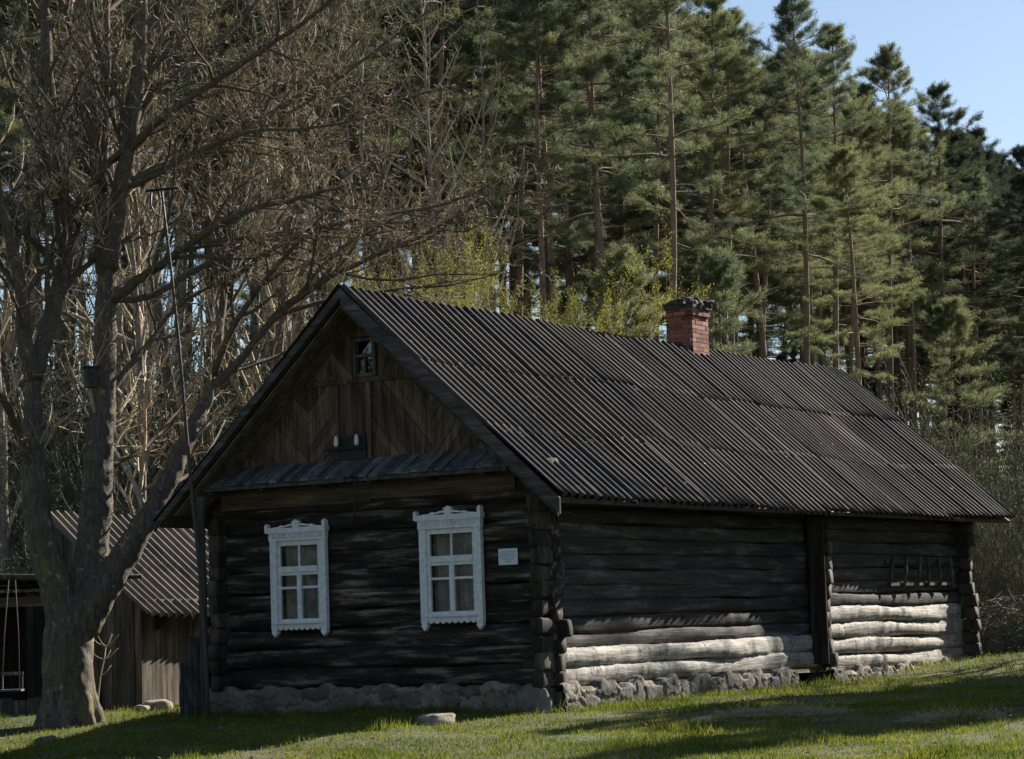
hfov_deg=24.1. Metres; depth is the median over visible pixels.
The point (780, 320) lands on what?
pine tree
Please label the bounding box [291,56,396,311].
alder tree
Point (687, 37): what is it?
pine tree
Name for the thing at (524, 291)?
pine tree
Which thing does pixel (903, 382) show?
pine tree
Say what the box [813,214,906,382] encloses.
pine tree
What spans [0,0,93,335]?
pine tree
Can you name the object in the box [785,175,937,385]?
pine tree
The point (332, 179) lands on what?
pine tree
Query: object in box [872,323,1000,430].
pine tree
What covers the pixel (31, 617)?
open shelter
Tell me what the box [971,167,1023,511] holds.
pine tree
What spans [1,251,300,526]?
bare shrub
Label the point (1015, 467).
bare shrub
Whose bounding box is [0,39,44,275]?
pine tree
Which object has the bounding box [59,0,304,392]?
pine tree
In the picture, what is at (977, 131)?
pine tree
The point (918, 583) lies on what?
wooden rack
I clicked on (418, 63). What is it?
pine tree
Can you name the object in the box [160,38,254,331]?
pine tree
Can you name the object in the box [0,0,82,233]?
pine tree
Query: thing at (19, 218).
pine tree
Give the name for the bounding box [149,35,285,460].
pine tree
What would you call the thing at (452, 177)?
pine tree
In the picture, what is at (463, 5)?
pine tree
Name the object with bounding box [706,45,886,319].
pine tree
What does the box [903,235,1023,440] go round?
pine tree
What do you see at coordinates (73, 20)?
pine tree
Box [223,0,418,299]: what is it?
pine tree
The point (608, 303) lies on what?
pine tree
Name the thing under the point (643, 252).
pine tree
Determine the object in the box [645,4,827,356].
pine tree
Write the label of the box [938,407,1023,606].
bare shrub
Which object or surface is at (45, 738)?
stone
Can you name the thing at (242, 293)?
pine tree
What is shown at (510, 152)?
pine tree
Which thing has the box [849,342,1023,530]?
bare shrub
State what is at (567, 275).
pine tree
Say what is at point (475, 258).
alder tree
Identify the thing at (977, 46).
sky
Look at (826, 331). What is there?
pine tree
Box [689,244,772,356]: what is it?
pine tree
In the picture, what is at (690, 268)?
pine tree
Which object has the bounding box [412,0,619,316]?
pine tree
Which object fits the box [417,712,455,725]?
stone
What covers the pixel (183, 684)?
wooden post
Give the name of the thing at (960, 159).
pine tree
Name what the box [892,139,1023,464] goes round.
pine tree
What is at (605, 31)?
pine tree
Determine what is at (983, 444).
bare shrub
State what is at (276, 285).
birch tree
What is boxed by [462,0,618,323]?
pine tree
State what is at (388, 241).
pine tree
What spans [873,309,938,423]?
pine tree
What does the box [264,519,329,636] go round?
window
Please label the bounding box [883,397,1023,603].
bare shrub
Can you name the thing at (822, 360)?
pine tree
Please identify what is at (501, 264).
pine tree
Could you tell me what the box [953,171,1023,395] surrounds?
pine tree
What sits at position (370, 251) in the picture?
bare shrub
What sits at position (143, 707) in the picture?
stone
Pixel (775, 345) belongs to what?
pine tree
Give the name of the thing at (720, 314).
pine tree
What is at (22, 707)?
plank fence
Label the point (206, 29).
pine tree
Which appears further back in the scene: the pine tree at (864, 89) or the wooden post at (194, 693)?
the pine tree at (864, 89)
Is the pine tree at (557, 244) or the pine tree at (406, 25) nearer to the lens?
the pine tree at (406, 25)
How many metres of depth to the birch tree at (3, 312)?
70.26 m
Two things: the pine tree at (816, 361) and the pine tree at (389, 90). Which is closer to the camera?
the pine tree at (389, 90)
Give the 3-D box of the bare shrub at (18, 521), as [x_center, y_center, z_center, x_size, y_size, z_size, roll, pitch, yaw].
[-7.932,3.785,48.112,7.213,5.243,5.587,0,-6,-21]
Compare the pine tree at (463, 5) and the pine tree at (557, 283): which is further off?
the pine tree at (557, 283)
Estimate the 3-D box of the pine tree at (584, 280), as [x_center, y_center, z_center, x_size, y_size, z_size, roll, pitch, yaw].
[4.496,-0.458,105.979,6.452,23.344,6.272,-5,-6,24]
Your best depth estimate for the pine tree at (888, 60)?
86.26 m
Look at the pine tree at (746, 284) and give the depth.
115.78 m
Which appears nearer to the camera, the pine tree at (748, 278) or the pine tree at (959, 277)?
the pine tree at (748, 278)
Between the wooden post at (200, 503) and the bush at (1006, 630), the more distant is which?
the bush at (1006, 630)
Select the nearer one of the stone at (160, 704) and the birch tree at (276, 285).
the stone at (160, 704)
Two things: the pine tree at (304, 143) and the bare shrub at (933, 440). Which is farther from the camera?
the pine tree at (304, 143)
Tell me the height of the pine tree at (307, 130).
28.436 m
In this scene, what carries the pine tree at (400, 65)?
on the ground at (803, 675)
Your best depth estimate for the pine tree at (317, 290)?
94.89 m
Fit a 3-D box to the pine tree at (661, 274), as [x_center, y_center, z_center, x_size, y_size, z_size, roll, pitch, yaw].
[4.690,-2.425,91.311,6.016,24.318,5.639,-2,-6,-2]
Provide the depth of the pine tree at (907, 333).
97.49 m
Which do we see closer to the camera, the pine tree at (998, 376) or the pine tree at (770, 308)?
the pine tree at (770, 308)
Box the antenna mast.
[145,186,210,720]
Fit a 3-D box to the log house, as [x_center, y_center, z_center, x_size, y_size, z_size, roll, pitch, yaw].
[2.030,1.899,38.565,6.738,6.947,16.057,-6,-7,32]
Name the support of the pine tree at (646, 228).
on the ground at (803, 675)
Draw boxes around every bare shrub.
[0,281,199,569]
[0,412,204,592]
[0,444,164,592]
[0,506,61,592]
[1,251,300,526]
[1,257,240,592]
[1,301,298,513]
[1,307,269,551]
[7,259,351,487]
[7,362,196,592]
[8,339,271,560]
[9,468,145,592]
[45,318,248,515]
[81,236,641,459]
[146,209,556,425]
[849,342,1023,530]
[866,379,1023,548]
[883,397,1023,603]
[907,404,1023,585]
[910,414,1015,558]
[937,440,1023,616]
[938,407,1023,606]
[945,431,1023,624]
[951,461,1023,628]
[971,522,1023,624]
[972,512,1023,624]
[973,403,1023,604]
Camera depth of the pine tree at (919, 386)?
114.98 m
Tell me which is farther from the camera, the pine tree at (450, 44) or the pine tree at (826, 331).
the pine tree at (826, 331)
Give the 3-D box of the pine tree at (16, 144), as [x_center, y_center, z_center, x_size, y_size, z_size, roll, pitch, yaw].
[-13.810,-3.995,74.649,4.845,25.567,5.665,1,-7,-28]
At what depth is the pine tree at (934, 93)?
94.58 m
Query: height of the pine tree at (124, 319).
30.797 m
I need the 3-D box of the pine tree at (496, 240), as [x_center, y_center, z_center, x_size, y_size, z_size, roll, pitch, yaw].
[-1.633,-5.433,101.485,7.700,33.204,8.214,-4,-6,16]
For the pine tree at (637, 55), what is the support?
on the ground at (803, 675)
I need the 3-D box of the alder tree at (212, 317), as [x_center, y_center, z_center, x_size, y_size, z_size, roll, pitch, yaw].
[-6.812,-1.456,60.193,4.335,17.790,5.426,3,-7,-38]
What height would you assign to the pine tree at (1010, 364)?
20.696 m
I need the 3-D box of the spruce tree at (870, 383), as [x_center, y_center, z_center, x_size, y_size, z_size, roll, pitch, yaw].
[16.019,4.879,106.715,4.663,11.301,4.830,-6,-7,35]
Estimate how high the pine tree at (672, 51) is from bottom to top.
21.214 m
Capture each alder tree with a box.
[0,43,89,573]
[4,0,221,488]
[6,61,128,499]
[152,0,362,467]
[203,0,376,406]
[229,60,339,412]
[256,0,384,373]
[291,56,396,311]
[303,3,430,317]
[316,0,468,303]
[365,0,492,306]
[403,68,526,312]
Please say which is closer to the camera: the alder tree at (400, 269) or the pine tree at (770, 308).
the alder tree at (400, 269)
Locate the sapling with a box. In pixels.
[94,634,117,696]
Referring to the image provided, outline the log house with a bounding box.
[151,283,1014,715]
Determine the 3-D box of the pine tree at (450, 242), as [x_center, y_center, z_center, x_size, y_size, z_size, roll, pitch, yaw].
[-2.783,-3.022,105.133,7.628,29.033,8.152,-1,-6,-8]
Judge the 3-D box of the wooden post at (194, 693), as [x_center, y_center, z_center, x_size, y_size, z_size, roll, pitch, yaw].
[-4.247,4.075,32.166,0.213,1.243,0.205,-2,-6,0]
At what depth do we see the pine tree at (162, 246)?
102.35 m
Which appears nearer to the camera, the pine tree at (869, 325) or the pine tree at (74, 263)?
the pine tree at (74, 263)
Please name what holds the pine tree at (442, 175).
on the ground at (803, 675)
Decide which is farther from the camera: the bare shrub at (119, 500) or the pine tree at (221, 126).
the pine tree at (221, 126)
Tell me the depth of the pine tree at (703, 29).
98.72 m
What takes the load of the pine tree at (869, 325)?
on the ground at (803, 675)
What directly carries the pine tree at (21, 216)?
on the ground at (803, 675)
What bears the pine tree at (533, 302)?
on the ground at (803, 675)
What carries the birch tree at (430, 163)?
on the ground at (803, 675)
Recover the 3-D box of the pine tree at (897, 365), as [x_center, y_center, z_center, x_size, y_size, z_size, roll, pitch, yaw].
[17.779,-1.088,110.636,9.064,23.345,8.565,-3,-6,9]
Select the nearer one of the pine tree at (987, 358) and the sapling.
the sapling
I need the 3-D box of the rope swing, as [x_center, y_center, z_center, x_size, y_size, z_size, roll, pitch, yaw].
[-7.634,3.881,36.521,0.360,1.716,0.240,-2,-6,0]
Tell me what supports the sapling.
on the ground at (803, 675)
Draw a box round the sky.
[0,0,1023,482]
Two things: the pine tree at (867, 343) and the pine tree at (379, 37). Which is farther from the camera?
the pine tree at (867, 343)
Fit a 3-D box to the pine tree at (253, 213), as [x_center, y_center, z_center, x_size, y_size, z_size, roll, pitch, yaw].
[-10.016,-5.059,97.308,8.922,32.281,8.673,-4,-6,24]
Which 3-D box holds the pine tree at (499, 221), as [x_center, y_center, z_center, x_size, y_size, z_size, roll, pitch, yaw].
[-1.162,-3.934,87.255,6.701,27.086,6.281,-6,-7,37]
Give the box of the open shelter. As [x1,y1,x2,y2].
[0,580,44,700]
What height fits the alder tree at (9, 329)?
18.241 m
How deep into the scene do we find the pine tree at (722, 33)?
71.24 m
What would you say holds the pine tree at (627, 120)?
on the ground at (803, 675)
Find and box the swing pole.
[0,574,142,579]
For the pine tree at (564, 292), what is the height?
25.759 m
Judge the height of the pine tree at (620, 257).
10.941 m
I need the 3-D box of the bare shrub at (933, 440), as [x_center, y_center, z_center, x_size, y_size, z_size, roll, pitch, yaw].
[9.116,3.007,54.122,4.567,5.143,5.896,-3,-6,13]
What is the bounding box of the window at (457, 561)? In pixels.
[413,505,485,630]
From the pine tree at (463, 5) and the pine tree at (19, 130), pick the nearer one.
the pine tree at (19, 130)
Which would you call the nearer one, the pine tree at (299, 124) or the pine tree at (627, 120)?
the pine tree at (627, 120)
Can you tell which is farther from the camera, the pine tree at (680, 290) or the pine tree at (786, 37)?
the pine tree at (680, 290)
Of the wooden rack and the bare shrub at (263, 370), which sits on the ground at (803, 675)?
the bare shrub at (263, 370)
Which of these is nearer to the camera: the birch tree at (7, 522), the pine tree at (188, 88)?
the birch tree at (7, 522)
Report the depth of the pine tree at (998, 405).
145.52 m
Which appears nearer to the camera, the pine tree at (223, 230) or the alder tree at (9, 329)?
the alder tree at (9, 329)
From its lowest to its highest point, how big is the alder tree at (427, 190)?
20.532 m
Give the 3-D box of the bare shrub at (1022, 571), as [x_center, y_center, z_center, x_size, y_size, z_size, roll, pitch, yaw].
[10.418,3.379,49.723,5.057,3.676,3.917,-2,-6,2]
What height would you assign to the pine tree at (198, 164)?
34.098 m
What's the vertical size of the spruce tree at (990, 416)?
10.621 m
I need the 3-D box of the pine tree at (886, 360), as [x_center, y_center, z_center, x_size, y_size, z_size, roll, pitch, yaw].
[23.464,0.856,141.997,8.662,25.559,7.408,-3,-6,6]
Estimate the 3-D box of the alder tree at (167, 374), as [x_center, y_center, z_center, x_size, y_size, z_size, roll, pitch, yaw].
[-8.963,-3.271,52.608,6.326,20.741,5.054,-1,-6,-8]
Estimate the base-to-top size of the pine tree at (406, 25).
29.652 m
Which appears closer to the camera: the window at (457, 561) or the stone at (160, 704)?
the window at (457, 561)
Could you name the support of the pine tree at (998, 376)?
on the ground at (803, 675)
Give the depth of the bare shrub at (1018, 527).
51.13 m
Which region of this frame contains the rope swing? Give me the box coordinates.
[0,580,23,691]
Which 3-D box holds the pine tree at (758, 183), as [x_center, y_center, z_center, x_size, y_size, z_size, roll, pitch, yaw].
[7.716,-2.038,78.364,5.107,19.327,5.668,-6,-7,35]
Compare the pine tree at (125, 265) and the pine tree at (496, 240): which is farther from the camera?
the pine tree at (496, 240)
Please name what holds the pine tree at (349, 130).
on the ground at (803, 675)
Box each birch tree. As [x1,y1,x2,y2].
[0,36,79,544]
[0,103,74,592]
[14,0,216,514]
[24,0,221,514]
[67,28,217,447]
[78,0,206,514]
[205,4,337,426]
[227,1,312,406]
[343,0,525,316]
[346,105,432,297]
[422,0,537,312]
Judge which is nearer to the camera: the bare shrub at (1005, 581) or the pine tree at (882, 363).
the bare shrub at (1005, 581)
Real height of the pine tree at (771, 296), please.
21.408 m
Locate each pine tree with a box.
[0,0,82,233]
[0,0,87,479]
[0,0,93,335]
[0,0,110,410]
[0,0,128,426]
[0,0,178,470]
[0,0,201,446]
[0,3,145,418]
[0,7,60,246]
[0,11,43,174]
[0,15,122,336]
[0,36,91,244]
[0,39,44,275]
[1,4,86,376]
[2,0,109,419]
[3,14,91,353]
[6,0,181,316]
[17,76,172,303]
[28,0,225,402]
[34,0,189,510]
[43,18,238,502]
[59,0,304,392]
[60,43,231,379]
[72,0,216,367]
[101,0,247,402]
[117,5,289,422]
[119,10,262,340]
[121,0,297,425]
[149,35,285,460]
[153,12,321,408]
[158,0,378,368]
[158,35,241,425]
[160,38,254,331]
[170,0,366,386]
[173,38,309,337]
[190,0,409,334]
[190,1,359,340]
[195,0,432,295]
[202,53,345,326]
[207,0,359,364]
[211,16,320,299]
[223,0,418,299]
[227,40,361,285]
[229,16,377,309]
[233,0,443,285]
[250,2,472,290]
[263,49,403,289]
[277,0,456,292]
[280,8,419,267]
[294,0,423,244]
[314,3,503,291]
[331,20,464,294]
[334,0,541,296]
[335,68,454,297]
[342,2,539,305]
[358,4,532,303]
[358,20,497,280]
[369,0,534,306]
[372,0,508,254]
[376,0,578,307]
[378,19,538,297]
[382,66,550,309]
[387,48,499,306]
[409,4,575,307]
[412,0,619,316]
[425,34,627,315]
[442,122,585,315]
[443,2,636,321]
[448,3,588,317]
[451,0,628,319]
[455,17,572,280]
[459,80,557,311]
[460,40,516,313]
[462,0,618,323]
[468,3,634,326]
[474,36,653,334]
[495,157,593,328]
[495,179,585,315]
[504,0,684,326]
[509,0,682,330]
[512,0,700,329]
[523,96,668,336]
[529,24,683,326]
[531,178,652,338]
[551,0,691,335]
[552,0,755,340]
[555,193,694,324]
[556,96,702,331]
[556,197,660,330]
[559,35,695,337]
[568,0,718,339]
[572,0,746,341]
[572,26,767,297]
[579,242,672,341]
[597,0,746,323]
[602,10,739,297]
[623,0,791,343]
[631,211,696,341]
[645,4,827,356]
[645,84,821,353]
[648,37,798,348]
[649,56,812,301]
[650,218,773,346]
[654,36,840,358]
[659,10,764,341]
[682,157,795,356]
[683,161,792,342]
[688,65,825,357]
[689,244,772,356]
[694,50,850,357]
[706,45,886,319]
[708,0,883,364]
[733,64,911,363]
[737,96,879,364]
[740,224,849,366]
[741,281,832,366]
[742,78,877,353]
[751,142,905,342]
[759,18,906,368]
[763,110,909,390]
[766,169,913,374]
[770,288,881,371]
[774,143,923,383]
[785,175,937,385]
[793,82,927,376]
[813,101,931,400]
[813,108,942,414]
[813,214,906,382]
[814,118,992,422]
[814,287,904,394]
[821,283,922,405]
[822,110,980,431]
[825,41,972,410]
[826,258,931,403]
[839,321,931,414]
[843,99,978,428]
[856,145,982,439]
[859,190,946,381]
[866,237,952,436]
[867,127,1023,423]
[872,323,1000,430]
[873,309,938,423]
[879,79,1023,453]
[885,126,1023,474]
[886,151,1023,457]
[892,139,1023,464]
[898,295,1022,523]
[899,278,1022,390]
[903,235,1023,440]
[904,287,1002,426]
[907,380,1004,447]
[915,149,1023,446]
[915,169,1023,488]
[919,174,1022,452]
[922,125,1023,481]
[940,144,1023,431]
[947,215,1021,482]
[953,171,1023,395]
[958,151,1023,511]
[970,299,1023,411]
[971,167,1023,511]
[980,358,1023,415]
[981,240,1023,398]
[1000,227,1023,344]
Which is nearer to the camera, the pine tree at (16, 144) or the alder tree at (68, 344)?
the alder tree at (68, 344)
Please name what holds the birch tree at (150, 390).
on the ground at (803, 675)
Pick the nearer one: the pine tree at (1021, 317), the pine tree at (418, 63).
the pine tree at (418, 63)
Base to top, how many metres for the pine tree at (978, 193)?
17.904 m
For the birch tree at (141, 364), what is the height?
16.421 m
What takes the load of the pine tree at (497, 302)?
on the ground at (803, 675)
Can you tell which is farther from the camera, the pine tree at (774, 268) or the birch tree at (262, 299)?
the pine tree at (774, 268)
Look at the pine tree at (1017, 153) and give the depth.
109.55 m
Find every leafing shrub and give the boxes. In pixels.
[241,189,498,354]
[339,226,526,313]
[390,250,598,328]
[442,212,713,340]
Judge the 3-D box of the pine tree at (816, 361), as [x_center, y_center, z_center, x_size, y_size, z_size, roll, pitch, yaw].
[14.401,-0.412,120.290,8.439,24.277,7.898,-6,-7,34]
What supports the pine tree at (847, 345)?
on the ground at (803, 675)
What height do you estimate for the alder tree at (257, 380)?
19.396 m
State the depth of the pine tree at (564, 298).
92.40 m
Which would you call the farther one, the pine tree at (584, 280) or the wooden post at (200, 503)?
the pine tree at (584, 280)
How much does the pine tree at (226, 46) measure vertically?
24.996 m
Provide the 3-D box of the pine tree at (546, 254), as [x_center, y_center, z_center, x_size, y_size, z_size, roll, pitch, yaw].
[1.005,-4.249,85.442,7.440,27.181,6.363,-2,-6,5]
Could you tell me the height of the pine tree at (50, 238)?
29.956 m
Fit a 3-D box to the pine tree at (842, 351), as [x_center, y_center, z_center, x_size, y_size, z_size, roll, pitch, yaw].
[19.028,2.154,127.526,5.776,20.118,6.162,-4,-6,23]
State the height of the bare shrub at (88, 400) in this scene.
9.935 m
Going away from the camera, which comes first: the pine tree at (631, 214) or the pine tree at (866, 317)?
the pine tree at (631, 214)
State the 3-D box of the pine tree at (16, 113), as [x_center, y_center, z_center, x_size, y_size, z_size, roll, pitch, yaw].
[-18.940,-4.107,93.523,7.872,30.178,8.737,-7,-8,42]
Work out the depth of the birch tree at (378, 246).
78.36 m
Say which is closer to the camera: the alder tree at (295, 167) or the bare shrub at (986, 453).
the bare shrub at (986, 453)
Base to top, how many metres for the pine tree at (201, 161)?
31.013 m
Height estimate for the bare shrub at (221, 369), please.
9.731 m
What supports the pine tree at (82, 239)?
on the ground at (803, 675)
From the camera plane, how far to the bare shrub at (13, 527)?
53.54 m
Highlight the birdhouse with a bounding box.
[81,366,100,387]
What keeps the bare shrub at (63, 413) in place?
on the ground at (803, 675)
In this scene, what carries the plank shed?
on the ground at (803, 675)
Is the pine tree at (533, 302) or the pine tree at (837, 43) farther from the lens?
the pine tree at (533, 302)
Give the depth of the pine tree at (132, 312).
97.63 m
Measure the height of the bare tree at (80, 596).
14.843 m
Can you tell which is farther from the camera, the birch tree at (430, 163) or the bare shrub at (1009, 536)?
the birch tree at (430, 163)
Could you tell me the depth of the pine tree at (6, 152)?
93.59 m
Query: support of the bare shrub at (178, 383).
on the ground at (803, 675)
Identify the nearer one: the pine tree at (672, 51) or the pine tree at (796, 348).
the pine tree at (672, 51)
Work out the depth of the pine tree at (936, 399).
143.66 m
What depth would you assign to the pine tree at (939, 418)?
162.72 m
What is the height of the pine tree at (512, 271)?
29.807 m
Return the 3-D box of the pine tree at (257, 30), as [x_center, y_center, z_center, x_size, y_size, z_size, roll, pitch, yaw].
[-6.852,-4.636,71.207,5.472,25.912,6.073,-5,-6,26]
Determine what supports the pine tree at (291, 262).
on the ground at (803, 675)
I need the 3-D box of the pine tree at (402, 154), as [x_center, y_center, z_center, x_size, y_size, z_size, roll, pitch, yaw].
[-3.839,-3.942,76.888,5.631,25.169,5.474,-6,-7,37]
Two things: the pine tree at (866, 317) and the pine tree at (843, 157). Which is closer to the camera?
the pine tree at (843, 157)
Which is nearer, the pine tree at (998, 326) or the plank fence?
the plank fence
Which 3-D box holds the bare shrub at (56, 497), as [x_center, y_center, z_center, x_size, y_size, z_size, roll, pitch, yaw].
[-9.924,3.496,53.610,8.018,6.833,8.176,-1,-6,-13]
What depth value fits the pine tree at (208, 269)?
86.69 m
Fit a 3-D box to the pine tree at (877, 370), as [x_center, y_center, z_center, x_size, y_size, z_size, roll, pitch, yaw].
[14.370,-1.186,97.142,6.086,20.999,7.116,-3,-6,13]
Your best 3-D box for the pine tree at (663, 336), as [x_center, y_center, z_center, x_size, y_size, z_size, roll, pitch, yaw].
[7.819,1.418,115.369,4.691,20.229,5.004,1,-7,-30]
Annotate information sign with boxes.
[498,548,517,564]
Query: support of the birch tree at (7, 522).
on the ground at (803, 675)
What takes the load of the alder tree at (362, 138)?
on the ground at (803, 675)
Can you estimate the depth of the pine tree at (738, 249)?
102.24 m
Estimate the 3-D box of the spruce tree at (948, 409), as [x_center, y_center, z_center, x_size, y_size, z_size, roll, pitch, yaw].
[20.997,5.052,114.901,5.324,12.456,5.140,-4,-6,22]
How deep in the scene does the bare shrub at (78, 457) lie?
55.40 m
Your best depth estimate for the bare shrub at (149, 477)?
52.72 m
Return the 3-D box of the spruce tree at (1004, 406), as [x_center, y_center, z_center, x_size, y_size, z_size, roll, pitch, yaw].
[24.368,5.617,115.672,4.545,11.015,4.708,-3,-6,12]
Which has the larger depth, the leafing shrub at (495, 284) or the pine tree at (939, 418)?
the pine tree at (939, 418)
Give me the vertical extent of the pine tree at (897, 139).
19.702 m
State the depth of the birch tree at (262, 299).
67.14 m
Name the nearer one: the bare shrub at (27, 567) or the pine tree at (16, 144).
the bare shrub at (27, 567)
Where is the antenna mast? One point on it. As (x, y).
(205, 659)
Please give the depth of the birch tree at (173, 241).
75.03 m
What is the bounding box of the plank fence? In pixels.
[0,697,41,714]
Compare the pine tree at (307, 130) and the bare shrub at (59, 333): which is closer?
the bare shrub at (59, 333)
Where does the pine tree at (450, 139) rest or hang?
on the ground at (803, 675)
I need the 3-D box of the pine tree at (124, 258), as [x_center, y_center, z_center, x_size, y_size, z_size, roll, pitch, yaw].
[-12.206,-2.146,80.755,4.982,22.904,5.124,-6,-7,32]
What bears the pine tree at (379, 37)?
on the ground at (803, 675)
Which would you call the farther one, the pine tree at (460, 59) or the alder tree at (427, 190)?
the pine tree at (460, 59)
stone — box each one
[34,735,56,744]
[133,705,150,712]
[142,699,172,710]
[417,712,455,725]
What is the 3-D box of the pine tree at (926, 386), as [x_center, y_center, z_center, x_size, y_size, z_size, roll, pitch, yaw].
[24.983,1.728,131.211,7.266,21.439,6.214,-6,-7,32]
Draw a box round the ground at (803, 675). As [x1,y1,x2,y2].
[0,596,1023,758]
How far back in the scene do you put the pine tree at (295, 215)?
107.29 m
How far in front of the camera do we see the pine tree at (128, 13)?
69.42 m
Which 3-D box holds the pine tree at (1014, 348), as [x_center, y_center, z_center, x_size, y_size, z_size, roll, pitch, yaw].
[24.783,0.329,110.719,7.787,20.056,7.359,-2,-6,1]
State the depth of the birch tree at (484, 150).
66.95 m
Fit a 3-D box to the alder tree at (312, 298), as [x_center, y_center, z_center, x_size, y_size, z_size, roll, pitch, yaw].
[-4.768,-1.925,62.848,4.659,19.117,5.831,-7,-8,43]
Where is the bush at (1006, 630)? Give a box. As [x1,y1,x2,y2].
[976,582,1023,652]
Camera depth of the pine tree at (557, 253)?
87.07 m
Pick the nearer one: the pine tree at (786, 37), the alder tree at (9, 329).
the alder tree at (9, 329)
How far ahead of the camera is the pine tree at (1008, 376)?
119.79 m
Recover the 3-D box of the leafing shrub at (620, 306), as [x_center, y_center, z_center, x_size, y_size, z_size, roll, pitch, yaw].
[0.916,1.368,53.759,6.340,10.300,7.186,-4,-6,24]
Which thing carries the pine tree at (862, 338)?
on the ground at (803, 675)
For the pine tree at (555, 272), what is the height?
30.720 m
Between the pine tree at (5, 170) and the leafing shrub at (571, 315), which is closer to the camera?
the leafing shrub at (571, 315)
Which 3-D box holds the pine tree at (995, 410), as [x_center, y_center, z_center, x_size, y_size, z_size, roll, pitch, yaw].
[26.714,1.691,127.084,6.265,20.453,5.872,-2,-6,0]
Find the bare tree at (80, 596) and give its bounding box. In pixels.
[0,0,582,729]
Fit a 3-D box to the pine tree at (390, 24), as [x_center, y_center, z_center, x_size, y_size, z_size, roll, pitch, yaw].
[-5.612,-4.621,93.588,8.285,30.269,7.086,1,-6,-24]
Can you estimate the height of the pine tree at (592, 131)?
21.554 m
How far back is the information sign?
31.05 m
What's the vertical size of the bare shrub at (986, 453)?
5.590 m
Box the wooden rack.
[884,555,954,588]
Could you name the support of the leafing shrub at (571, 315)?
on the ground at (803, 675)
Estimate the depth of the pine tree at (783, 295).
98.41 m
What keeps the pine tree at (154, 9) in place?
on the ground at (803, 675)
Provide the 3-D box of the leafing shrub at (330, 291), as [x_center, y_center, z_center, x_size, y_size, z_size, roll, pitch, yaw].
[-2.679,1.167,56.168,6.913,11.230,7.835,-2,-6,-2]
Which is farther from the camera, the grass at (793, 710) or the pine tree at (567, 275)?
the pine tree at (567, 275)
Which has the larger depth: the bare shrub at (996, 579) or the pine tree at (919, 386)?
the pine tree at (919, 386)
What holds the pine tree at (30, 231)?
on the ground at (803, 675)
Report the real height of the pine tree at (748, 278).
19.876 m
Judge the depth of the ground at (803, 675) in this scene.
27.84 m
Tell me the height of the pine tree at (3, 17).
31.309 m
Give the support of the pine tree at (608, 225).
on the ground at (803, 675)
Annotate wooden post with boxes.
[179,662,188,717]
[188,637,201,718]
[196,497,207,718]
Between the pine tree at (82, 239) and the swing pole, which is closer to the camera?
the swing pole
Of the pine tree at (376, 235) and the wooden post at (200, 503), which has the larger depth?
the pine tree at (376, 235)
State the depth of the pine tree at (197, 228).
86.10 m
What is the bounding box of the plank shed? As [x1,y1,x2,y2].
[22,510,215,709]
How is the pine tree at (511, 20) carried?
on the ground at (803, 675)
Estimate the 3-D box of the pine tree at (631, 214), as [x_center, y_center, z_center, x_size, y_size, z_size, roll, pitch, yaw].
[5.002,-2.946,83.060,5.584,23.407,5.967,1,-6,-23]
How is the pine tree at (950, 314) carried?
on the ground at (803, 675)

